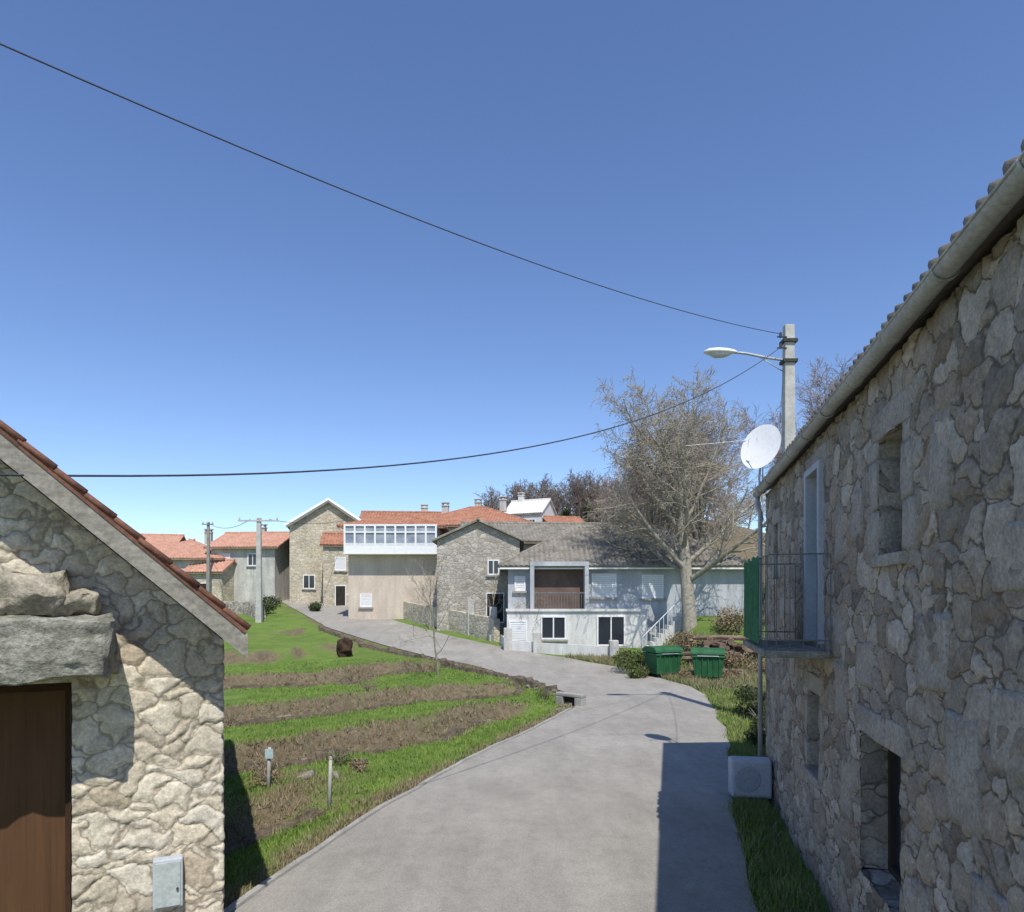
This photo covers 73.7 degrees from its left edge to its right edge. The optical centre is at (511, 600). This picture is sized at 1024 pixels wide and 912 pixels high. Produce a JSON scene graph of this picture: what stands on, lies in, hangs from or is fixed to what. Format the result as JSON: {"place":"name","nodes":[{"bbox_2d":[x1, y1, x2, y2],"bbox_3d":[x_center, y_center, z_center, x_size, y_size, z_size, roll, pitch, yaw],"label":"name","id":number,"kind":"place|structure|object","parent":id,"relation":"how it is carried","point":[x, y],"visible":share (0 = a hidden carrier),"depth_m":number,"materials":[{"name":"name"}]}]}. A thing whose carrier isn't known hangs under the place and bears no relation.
{"place":"outdoors","nodes":[
{"label":"outdoors","id":0,"kind":"place"},
{"bbox_2d":[233,599,756,911],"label":"road","id":1,"kind":"structure","parent":0,"point":[612,794],"depth_m":9.10,"materials":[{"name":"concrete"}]},
{"bbox_2d":[0,0,1023,544],"label":"sky","id":2,"kind":"structure","parent":0,"point":[176,298],"materials":[{"name":"blue"}]},
{"bbox_2d":[223,513,887,911],"bbox_3d":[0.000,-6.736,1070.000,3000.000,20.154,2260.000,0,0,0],"label":"ground","id":3,"kind":"structure","parent":0,"point":[283,633],"depth_m":19.06,"materials":[{"name":"green plant"}]},
{"bbox_2d":[0,420,250,911],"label":"stone barn","id":4,"kind":"structure","parent":3,"relation":"on","point":[115,630],"depth_m":5.40,"materials":[{"name":"beige stone"}]},
{"bbox_2d":[0,690,64,911],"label":"door","id":5,"kind":"structure","parent":4,"relation":"in","point":[32,724],"depth_m":5.36,"materials":[{"name":"brown wood"}]},
{"bbox_2d":[153,854,182,910],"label":"meter box","id":6,"kind":"object","parent":4,"relation":"attached to","point":[167,881],"visible":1,"depth_m":5.53,"materials":[{"name":"grey metal"}]},
{"bbox_2d":[155,861,180,908],"bbox_3d":[-2.786,2.300,5.526,0.184,0.360,0.011,0,0,-25],"label":"door","id":7,"kind":"structure","parent":6,"relation":"in","point":[168,874],"depth_m":5.52,"materials":[{"name":"grey metal"}]},
{"bbox_2d":[140,533,185,547],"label":"village house","id":8,"kind":"structure","parent":3,"relation":"on","point":[157,540],"depth_m":67.57,"materials":[{"name":"tile"}]},
{"bbox_2d":[157,529,225,569],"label":"village house","id":9,"kind":"structure","parent":3,"relation":"on","point":[182,555],"depth_m":60.72,"materials":[{"name":"tile"}]},
{"bbox_2d":[202,521,213,591],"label":"utility pole","id":10,"kind":"object","parent":3,"relation":"on","point":[208,562],"visible":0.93,"depth_m":57.91,"materials":[{"name":"concrete"}]},
{"bbox_2d":[183,559,236,600],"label":"village house","id":11,"kind":"structure","parent":3,"relation":"on","point":[221,580],"depth_m":59.15,"materials":[{"name":"stone"}]},
{"bbox_2d":[225,713,245,725],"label":"bramble","id":12,"kind":"object","parent":3,"relation":"on","point":[230,722],"visible":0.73,"depth_m":17.53,"materials":[{"name":"brown plant"}]},
{"bbox_2d":[222,601,265,619],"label":"field wall","id":13,"kind":"structure","parent":3,"relation":"on","point":[242,607],"depth_m":51.08,"materials":[{"name":"stone"}]},
{"bbox_2d":[203,524,289,601],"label":"village house","id":14,"kind":"structure","parent":3,"relation":"on","point":[239,548],"depth_m":60.54,"materials":[{"name":"paint"}]},
{"bbox_2d":[246,553,255,566],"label":"window","id":15,"kind":"structure","parent":14,"relation":"in","point":[251,556],"depth_m":60.42,"materials":[{"name":"white paint"}]},
{"bbox_2d":[238,517,278,622],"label":"utility pole","id":16,"kind":"object","parent":3,"relation":"on","point":[258,604],"visible":0.96,"depth_m":45.47,"materials":[{"name":"concrete"}]},
{"bbox_2d":[269,519,345,523],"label":"overhead cable","id":17,"kind":"object","parent":16,"relation":"attached to","point":[309,523],"visible":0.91,"depth_m":50.46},
{"bbox_2d":[252,601,277,613],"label":"shrub","id":18,"kind":"object","parent":3,"relation":"on","point":[268,608],"visible":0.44,"depth_m":50.70,"materials":[{"name":"green plant"}]},
{"bbox_2d":[246,765,284,788],"bbox_3d":[-3.814,2.753,10.575,0.575,0.436,0.519,0,0,0],"label":"bramble","id":19,"kind":"object","parent":3,"relation":"on","point":[263,778],"visible":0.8,"depth_m":10.55,"materials":[{"name":"brown plant"}]},
{"bbox_2d":[249,755,286,776],"bbox_3d":[-4.195,2.947,11.764,0.621,0.498,0.612,0,0,0],"label":"bramble","id":20,"kind":"object","parent":3,"relation":"on","point":[265,766],"visible":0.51,"depth_m":11.73,"materials":[{"name":"brown plant"}]},
{"bbox_2d":[255,593,281,606],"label":"shrub","id":21,"kind":"object","parent":3,"relation":"on","point":[272,599],"visible":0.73,"depth_m":55.89,"materials":[{"name":"green plant"}]},
{"bbox_2d":[265,747,272,788],"bbox_3d":[-3.650,2.627,10.294,0.120,0.822,0.079,0,0,0],"label":"field post","id":22,"kind":"object","parent":3,"relation":"on","point":[269,754],"visible":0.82,"depth_m":10.27,"materials":[{"name":"concrete"}]},
{"bbox_2d":[224,808,325,854],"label":"terrace bank","id":23,"kind":"structure","parent":3,"relation":"on","point":[248,839],"depth_m":9.14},
{"bbox_2d":[296,773,309,779],"bbox_3d":[-3.277,2.808,10.731,0.229,0.157,0.153,0,0,-15],"label":"field rock","id":24,"kind":"object","parent":3,"relation":"on","point":[306,776],"visible":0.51,"depth_m":10.70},
{"bbox_2d":[308,600,323,610],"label":"shrub","id":25,"kind":"object","parent":3,"relation":"on","point":[315,606],"visible":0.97,"depth_m":51.75,"materials":[{"name":"green plant"}]},
{"bbox_2d":[285,498,360,603],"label":"stone gable house","id":26,"kind":"structure","parent":3,"relation":"on","point":[306,567],"depth_m":58.76,"materials":[{"name":"stone"}]},
{"bbox_2d":[302,575,315,589],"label":"window","id":27,"kind":"structure","parent":26,"relation":"in","point":[308,580],"depth_m":58.72,"materials":[{"name":"white paint"}]},
{"bbox_2d":[327,756,331,806],"bbox_3d":[-2.670,2.758,10.004,0.078,0.941,0.059,0,0,-23],"label":"field post","id":28,"kind":"object","parent":3,"relation":"on","point":[329,782],"visible":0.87,"depth_m":9.98,"materials":[{"name":"concrete"}]},
{"bbox_2d":[224,667,436,689],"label":"terrace bank","id":29,"kind":"structure","parent":3,"relation":"on","point":[346,680],"depth_m":25.06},
{"bbox_2d":[319,532,347,605],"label":"stone annex","id":30,"kind":"object","parent":3,"relation":"on","point":[335,575],"visible":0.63,"depth_m":56.05,"materials":[{"name":"stone"}]},
{"bbox_2d":[335,585,345,605],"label":"door","id":31,"kind":"structure","parent":30,"relation":"in","point":[340,590],"depth_m":56.10,"materials":[{"name":"brown paint"}]},
{"bbox_2d":[327,772,342,777],"bbox_3d":[-2.863,2.847,11.083,0.241,0.138,0.177,0,0,0],"label":"field rock","id":32,"kind":"object","parent":3,"relation":"on","point":[337,775],"visible":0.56,"depth_m":11.00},
{"bbox_2d":[325,748,352,766],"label":"bramble","id":33,"kind":"object","parent":3,"relation":"on","point":[337,762],"visible":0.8,"depth_m":12.59,"materials":[{"name":"green plant"}]},
{"bbox_2d":[337,636,353,656],"bbox_3d":[-7.904,2.326,32.193,0.776,1.299,0.676,0,0,0],"label":"tree stump","id":34,"kind":"object","parent":3,"relation":"on","point":[345,648],"visible":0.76,"depth_m":31.94,"materials":[{"name":"wood"}]},
{"bbox_2d":[348,757,369,772],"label":"bramble","id":35,"kind":"object","parent":3,"relation":"on","point":[357,765],"visible":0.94,"depth_m":11.56,"materials":[{"name":"brown plant"}]},
{"bbox_2d":[226,719,498,775],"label":"terrace bank","id":36,"kind":"structure","parent":3,"relation":"on","point":[457,730],"depth_m":14.21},
{"bbox_2d":[357,680,379,691],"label":"bramble","id":37,"kind":"object","parent":3,"relation":"on","point":[366,685],"visible":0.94,"depth_m":20.79,"materials":[{"name":"grey plant"}]},
{"bbox_2d":[224,682,523,727],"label":"terrace bank","id":38,"kind":"structure","parent":3,"relation":"on","point":[517,691],"depth_m":19.98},
{"bbox_2d":[336,512,449,618],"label":"gallery house","id":39,"kind":"structure","parent":3,"relation":"on","point":[381,552],"depth_m":46.30,"materials":[{"name":"paint"}]},
{"bbox_2d":[224,661,564,840],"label":"bank grass","id":40,"kind":"structure","parent":3,"relation":"on","point":[399,744],"depth_m":16.45,"materials":[{"name":"plant"}]},
{"bbox_2d":[223,657,571,908],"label":"field grass","id":41,"kind":"structure","parent":3,"relation":"on","point":[251,881],"depth_m":13.48,"materials":[{"name":"plant"}]},
{"bbox_2d":[224,708,572,911],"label":"kerb","id":42,"kind":"structure","parent":3,"relation":"on","point":[243,899],"depth_m":8.66,"materials":[{"name":"concrete"}]},
{"bbox_2d":[359,504,441,519],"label":"village house","id":43,"kind":"structure","parent":3,"relation":"on","point":[424,512],"depth_m":65.47,"materials":[{"name":"tile"}]},
{"bbox_2d":[411,555,449,629],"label":"young tree","id":44,"kind":"object","parent":3,"relation":"on","point":[430,588],"visible":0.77,"depth_m":40.63,"materials":[{"name":"brown plant"}]},
{"bbox_2d":[398,556,464,676],"bbox_3d":[-3.005,0.756,26.177,2.497,4.980,3.202,0,0,0],"label":"young tree","id":45,"kind":"object","parent":3,"relation":"on","point":[432,625],"visible":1,"depth_m":26.39,"materials":[{"name":"brown plant"}]},
{"bbox_2d":[318,625,557,691],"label":"field wall","id":46,"kind":"structure","parent":3,"relation":"on","point":[520,679],"depth_m":28.82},
{"bbox_2d":[403,600,499,641],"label":"garden wall","id":47,"kind":"structure","parent":3,"relation":"on","point":[482,627],"depth_m":38.54,"materials":[{"name":"stone"}]},
{"bbox_2d":[431,517,524,630],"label":"stone building","id":48,"kind":"structure","parent":3,"relation":"on","point":[478,548],"depth_m":40.50,"materials":[{"name":"grey stone"}]},
{"bbox_2d":[486,560,500,576],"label":"window","id":49,"kind":"structure","parent":48,"relation":"in","point":[493,569],"depth_m":40.48,"materials":[{"name":"white paint"}]},
{"bbox_2d":[486,593,503,622],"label":"door","id":50,"kind":"structure","parent":48,"relation":"in","point":[500,615],"depth_m":40.48,"materials":[{"name":"black paint"}]},
{"bbox_2d":[423,496,532,530],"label":"village house","id":51,"kind":"structure","parent":3,"relation":"on","point":[451,520],"depth_m":60.39,"materials":[{"name":"tile"}]},
{"bbox_2d":[471,570,507,612],"bbox_3d":[-1.101,-0.105,38.970,2.511,4.552,2.724,0,0,0],"label":"young tree","id":52,"kind":"object","parent":3,"relation":"on","point":[494,591],"visible":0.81,"depth_m":38.80,"materials":[{"name":"grey plant"}]},
{"bbox_2d":[513,587,548,628],"bbox_3d":[0.942,0.933,34.081,1.918,3.257,1.468,0,0,0],"label":"young tree","id":53,"kind":"object","parent":3,"relation":"on","point":[526,605],"visible":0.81,"depth_m":33.81,"materials":[{"name":"grey plant"}]},
{"bbox_2d":[505,492,557,521],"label":"village house","id":54,"kind":"structure","parent":3,"relation":"on","point":[535,510],"depth_m":78.58,"materials":[{"name":"white paint"}]},
{"bbox_2d":[532,689,551,699],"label":"bramble","id":55,"kind":"object","parent":3,"relation":"on","point":[544,694],"visible":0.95,"depth_m":20.17,"materials":[{"name":"green plant"}]},
{"bbox_2d":[460,521,627,551],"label":"grey roofed house","id":56,"kind":"structure","parent":3,"relation":"on","point":[532,533],"depth_m":48.55,"materials":[{"name":"tile"}]},
{"bbox_2d":[500,628,618,656],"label":"garden wall","id":57,"kind":"structure","parent":3,"relation":"on","point":[536,645],"depth_m":32.09,"materials":[{"name":"paint"}]},
{"bbox_2d":[542,515,584,521],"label":"village house","id":58,"kind":"structure","parent":3,"relation":"on","point":[546,518],"depth_m":77.13,"materials":[{"name":"tile"}]},
{"bbox_2d":[561,507,572,515],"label":"evergreen tree","id":59,"kind":"object","parent":3,"relation":"on","point":[566,512],"visible":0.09,"depth_m":91.42,"materials":[{"name":"green plant"}]},
{"bbox_2d":[556,691,585,706],"bbox_3d":[1.708,2.888,19.269,0.900,0.560,0.420,0,0,40],"label":"culvert","id":60,"kind":"object","parent":3,"relation":"on","point":[576,699],"visible":0.66,"depth_m":19.12,"materials":[{"name":"concrete"}]},
{"bbox_2d":[580,503,597,521],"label":"evergreen tree","id":61,"kind":"object","parent":3,"relation":"on","point":[585,510],"visible":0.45,"depth_m":92.58,"materials":[{"name":"green plant"}]},
{"bbox_2d":[474,461,765,540],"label":"woodland","id":62,"kind":"object","parent":3,"relation":"on","point":[579,491],"visible":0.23,"depth_m":98.50,"materials":[{"name":"plant"}]},
{"bbox_2d":[497,525,747,651],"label":"white house","id":63,"kind":"structure","parent":3,"relation":"on","point":[582,586],"depth_m":34.46,"materials":[{"name":"paint"}]},
{"bbox_2d":[541,616,567,640],"bbox_3d":[2.050,1.400,33.730,1.450,1.250,0.140,0,0,0],"label":"window","id":64,"kind":"structure","parent":63,"relation":"in","point":[553,628],"depth_m":33.78,"materials":[{"name":"white paint"}]},
{"bbox_2d":[597,616,627,647],"bbox_3d":[4.900,1.550,33.730,1.600,1.600,0.140,0,0,0],"label":"window","id":65,"kind":"structure","parent":63,"relation":"in","point":[608,627],"depth_m":33.78,"materials":[{"name":"white paint"}]},
{"bbox_2d":[611,647,645,670],"bbox_3d":[4.843,2.349,26.852,1.950,1.199,2.019,0,0,0],"label":"shrub","id":66,"kind":"object","parent":3,"relation":"on","point":[638,659],"visible":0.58,"depth_m":26.45,"materials":[{"name":"green plant"}]},
{"bbox_2d":[626,663,650,678],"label":"shrub","id":67,"kind":"object","parent":3,"relation":"on","point":[635,672],"visible":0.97,"depth_m":25.06,"materials":[{"name":"green plant"}]},
{"bbox_2d":[588,444,727,531],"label":"bare tree","id":68,"kind":"object","parent":3,"relation":"on","point":[638,494],"visible":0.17,"depth_m":45.34,"materials":[{"name":"brown plant"}]},
{"bbox_2d":[642,645,683,677],"bbox_3d":[5.656,2.292,25.583,1.196,1.180,1.041,0,0,-20],"label":"waste container","id":69,"kind":"object","parent":3,"relation":"on","point":[659,660],"visible":0.91,"depth_m":25.23,"materials":[{"name":"green plastic"}]},
{"bbox_2d":[562,632,765,690],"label":"verge grass","id":70,"kind":"structure","parent":3,"relation":"on","point":[698,683],"depth_m":24.53,"materials":[{"name":"plant"}]},
{"bbox_2d":[580,363,770,632],"bbox_3d":[8.773,-5.087,32.352,12.289,13.243,10.011,0,0,23],"label":"spreading tree","id":71,"kind":"object","parent":3,"relation":"on","point":[679,484],"visible":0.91,"depth_m":32.11,"materials":[{"name":"grey plant"}]},
{"bbox_2d":[662,624,702,651],"bbox_3d":[7.487,1.713,29.508,1.758,1.391,1.889,0,0,-14],"label":"shrub","id":72,"kind":"object","parent":3,"relation":"on","point":[688,638],"visible":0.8,"depth_m":29.31,"materials":[{"name":"brown plant"}]},
{"bbox_2d":[679,655,686,668],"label":"shrub","id":73,"kind":"object","parent":3,"relation":"on","point":[683,662],"visible":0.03,"depth_m":27.26,"materials":[{"name":"brown plant"}]},
{"bbox_2d":[676,669,695,678],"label":"bramble","id":74,"kind":"object","parent":3,"relation":"on","point":[683,673],"visible":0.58,"depth_m":24.50,"materials":[{"name":"brown plant"}]},
{"bbox_2d":[682,656,691,660],"bbox_3d":[7.769,2.352,27.851,1.630,0.259,0.269,-2,-37,5],"label":"log","id":75,"kind":"object","parent":3,"relation":"on","point":[689,658],"visible":0.29,"depth_m":27.83,"materials":[{"name":"brown wood"}]},
{"bbox_2d":[623,385,765,542],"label":"bare tree","id":76,"kind":"object","parent":3,"relation":"on","point":[701,523],"visible":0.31,"depth_m":44.58,"materials":[{"name":"brown plant"}]},
{"bbox_2d":[690,647,725,680],"bbox_3d":[7.046,2.293,24.583,1.196,1.180,1.041,0,0,14],"label":"waste container","id":77,"kind":"object","parent":3,"relation":"on","point":[707,662],"visible":0.93,"depth_m":24.19,"materials":[{"name":"green plastic"}]},
{"bbox_2d":[722,666,741,679],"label":"bramble","id":78,"kind":"object","parent":3,"relation":"on","point":[735,671],"visible":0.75,"depth_m":24.57,"materials":[{"name":"brown plant"}]},
{"bbox_2d":[706,602,764,634],"bbox_3d":[9.520,0.775,29.540,1.884,1.629,2.655,0,0,-36],"label":"shrub","id":79,"kind":"object","parent":3,"relation":"on","point":[733,621],"visible":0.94,"depth_m":29.25,"materials":[{"name":"plant"}]},
{"bbox_2d":[723,647,752,667],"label":"shrub","id":80,"kind":"object","parent":3,"relation":"on","point":[730,657],"visible":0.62,"depth_m":26.73,"materials":[{"name":"brown plant"}]},
{"bbox_2d":[730,648,754,654],"bbox_3d":[9.163,2.062,27.800,1.630,0.271,0.260,0,0,19],"label":"log","id":81,"kind":"object","parent":3,"relation":"on","point":[748,650],"visible":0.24,"depth_m":27.61,"materials":[{"name":"brown wood"}]},
{"bbox_2d":[731,681,765,701],"bbox_3d":[7.043,2.690,19.629,1.337,0.735,1.310,0,0,0],"label":"shrub","id":82,"kind":"object","parent":3,"relation":"on","point":[745,694],"visible":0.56,"depth_m":19.45,"materials":[{"name":"green plant"}]},
{"bbox_2d":[728,756,771,803],"bbox_3d":[3.550,2.668,10.200,0.580,0.620,0.340,0,0,8],"label":"air conditioner","id":83,"kind":"object","parent":3,"relation":"on","point":[749,776],"visible":0.94,"depth_m":10.04,"materials":[{"name":"white metal"}]},
{"bbox_2d":[734,698,765,718],"bbox_3d":[6.361,2.742,17.322,1.250,0.634,1.268,0,0,0],"label":"shrub","id":84,"kind":"object","parent":3,"relation":"on","point":[753,706],"visible":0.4,"depth_m":17.24,"materials":[{"name":"green plant"}]},
{"bbox_2d":[703,324,797,452],"bbox_3d":[5.423,-1.509,15.540,2.134,9.550,0.320,0,0,-3],"label":"utility pole","id":85,"kind":"object","parent":3,"relation":"on","point":[787,342],"visible":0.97,"depth_m":15.51,"materials":[{"name":"concrete"}]},
{"bbox_2d":[0,348,778,476],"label":"overhead cable","id":86,"kind":"object","parent":85,"relation":"attached to","point":[178,475],"visible":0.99,"depth_m":6.76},
{"bbox_2d":[0,43,779,333],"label":"overhead cable","id":87,"kind":"object","parent":85,"relation":"attached to","point":[26,55],"visible":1,"depth_m":7.36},
{"bbox_2d":[777,364,783,458],"bbox_3d":[5.200,-3.649,13.251,0.011,3.509,5.114,0,0,23],"label":"overhead cable","id":88,"kind":"object","parent":85,"relation":"attached to","point":[781,404],"visible":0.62,"depth_m":14.09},
{"bbox_2d":[737,651,765,672],"bbox_3d":[9.592,2.423,26.199,1.679,1.054,1.740,0,0,0],"label":"shrub","id":89,"kind":"object","parent":3,"relation":"on","point":[756,665],"visible":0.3,"depth_m":26.22,"materials":[{"name":"brown plant"}]},
{"bbox_2d":[742,726,765,746],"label":"shrub","id":90,"kind":"object","parent":3,"relation":"on","point":[753,736],"visible":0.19,"depth_m":13.94,"materials":[{"name":"green plant"}]},
{"bbox_2d":[748,709,765,730],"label":"shrub","id":91,"kind":"object","parent":3,"relation":"on","point":[754,722],"visible":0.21,"depth_m":15.43,"materials":[{"name":"green plant"}]},
{"bbox_2d":[696,686,831,911],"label":"verge grass","id":92,"kind":"structure","parent":3,"relation":"on","point":[759,809],"depth_m":8.23,"materials":[{"name":"plant"}]},
{"bbox_2d":[719,352,859,481],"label":"bare tree","id":93,"kind":"object","parent":3,"relation":"on","point":[826,389],"visible":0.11,"depth_m":46.34,"materials":[{"name":"brown plant"}]},
{"bbox_2d":[743,139,1023,911],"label":"stone house","id":94,"kind":"structure","parent":3,"relation":"on","point":[889,647],"depth_m":4.29,"materials":[{"name":"stone"}]},
{"bbox_2d":[686,419,762,521],"bbox_3d":[3.575,-2.186,11.375,1.351,1.772,0.350,0,0,0],"label":"television antenna","id":95,"kind":"object","parent":94,"relation":"attached to","point":[742,462],"visible":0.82,"depth_m":11.34,"materials":[{"name":"metal"}]},
{"bbox_2d":[741,424,780,518],"bbox_3d":[4.028,-2.095,11.122,0.572,1.572,0.440,0,0,0],"label":"satellite dish","id":96,"kind":"object","parent":95,"relation":"attached to","point":[760,448],"visible":0.95,"depth_m":11.14,"materials":[{"name":"white paint"}]},
{"bbox_2d":[804,459,824,644],"bbox_3d":[3.237,-0.485,7.163,0.190,1.850,0.767,0,0,13],"label":"balcony door","id":97,"kind":"structure","parent":94,"relation":"in","point":[814,501],"depth_m":7.45,"materials":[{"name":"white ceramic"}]},
{"bbox_2d":[888,749,900,884],"bbox_3d":[2.922,1.595,4.970,0.060,1.110,0.976,0,0,13],"label":"window","id":98,"kind":"structure","parent":94,"relation":"in","point":[894,760],"depth_m":5.40,"materials":[{"name":"brown wood"}]},
{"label":"log","id":99,"kind":"object","parent":3,"relation":"on","visible":0},
{"bbox_2d":[734,642,747,649],"bbox_3d":[9.105,1.864,28.035,0.336,0.324,1.731,45,-9,-6],"label":"log","id":100,"kind":"object","parent":99,"relation":"on","point":[740,646],"visible":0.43,"depth_m":27.31,"materials":[{"name":"brown wood"}]},
{"bbox_2d":[728,637,733,644],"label":"log","id":101,"kind":"object","parent":100,"relation":"on","point":[730,640],"visible":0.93,"depth_m":27.06,"materials":[{"name":"brown wood"}]},
{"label":"log","id":102,"kind":"object","parent":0,"visible":0},
{"bbox_2d":[702,640,709,645],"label":"log","id":103,"kind":"object","parent":102,"relation":"on","point":[705,642],"visible":0.76,"depth_m":27.13,"materials":[{"name":"brown wood"}]},
{"bbox_2d":[697,643,716,647],"bbox_3d":[8.057,1.833,28.095,0.186,0.188,1.542,0,0,-16],"label":"log","id":104,"kind":"object","parent":102,"relation":"on","point":[711,645],"visible":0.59,"depth_m":27.70,"materials":[{"name":"brown wood"}]},
{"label":"log","id":105,"kind":"object","parent":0,"visible":0},
{"bbox_2d":[712,641,725,647],"bbox_3d":[8.261,1.790,27.705,0.326,0.314,1.418,40,-4,-7],"label":"log","id":106,"kind":"object","parent":105,"relation":"on","point":[720,645],"visible":0.5,"depth_m":27.03,"materials":[{"name":"brown wood"}]},
{"bbox_2d":[706,636,713,643],"bbox_3d":[8.125,1.592,28.075,0.268,0.311,1.819,0,0,15],"label":"log","id":107,"kind":"object","parent":106,"relation":"on","point":[710,639],"visible":0.76,"depth_m":27.20,"materials":[{"name":"brown wood"}]},
{"bbox_2d":[693,635,745,640],"bbox_3d":[8.450,1.518,27.810,2.080,0.234,0.225,0,-4,9],"label":"log","id":108,"kind":"object","parent":107,"relation":"on","point":[726,637],"visible":0.74,"depth_m":27.72,"materials":[{"name":"brown wood"}]},
{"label":"log","id":109,"kind":"object","parent":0,"visible":0},
{"bbox_2d":[714,639,730,645],"bbox_3d":[8.552,1.729,28.030,0.265,0.317,1.570,0,0,-8],"label":"log","id":110,"kind":"object","parent":109,"relation":"on","point":[725,642],"visible":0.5,"depth_m":27.45,"materials":[{"name":"brown wood"}]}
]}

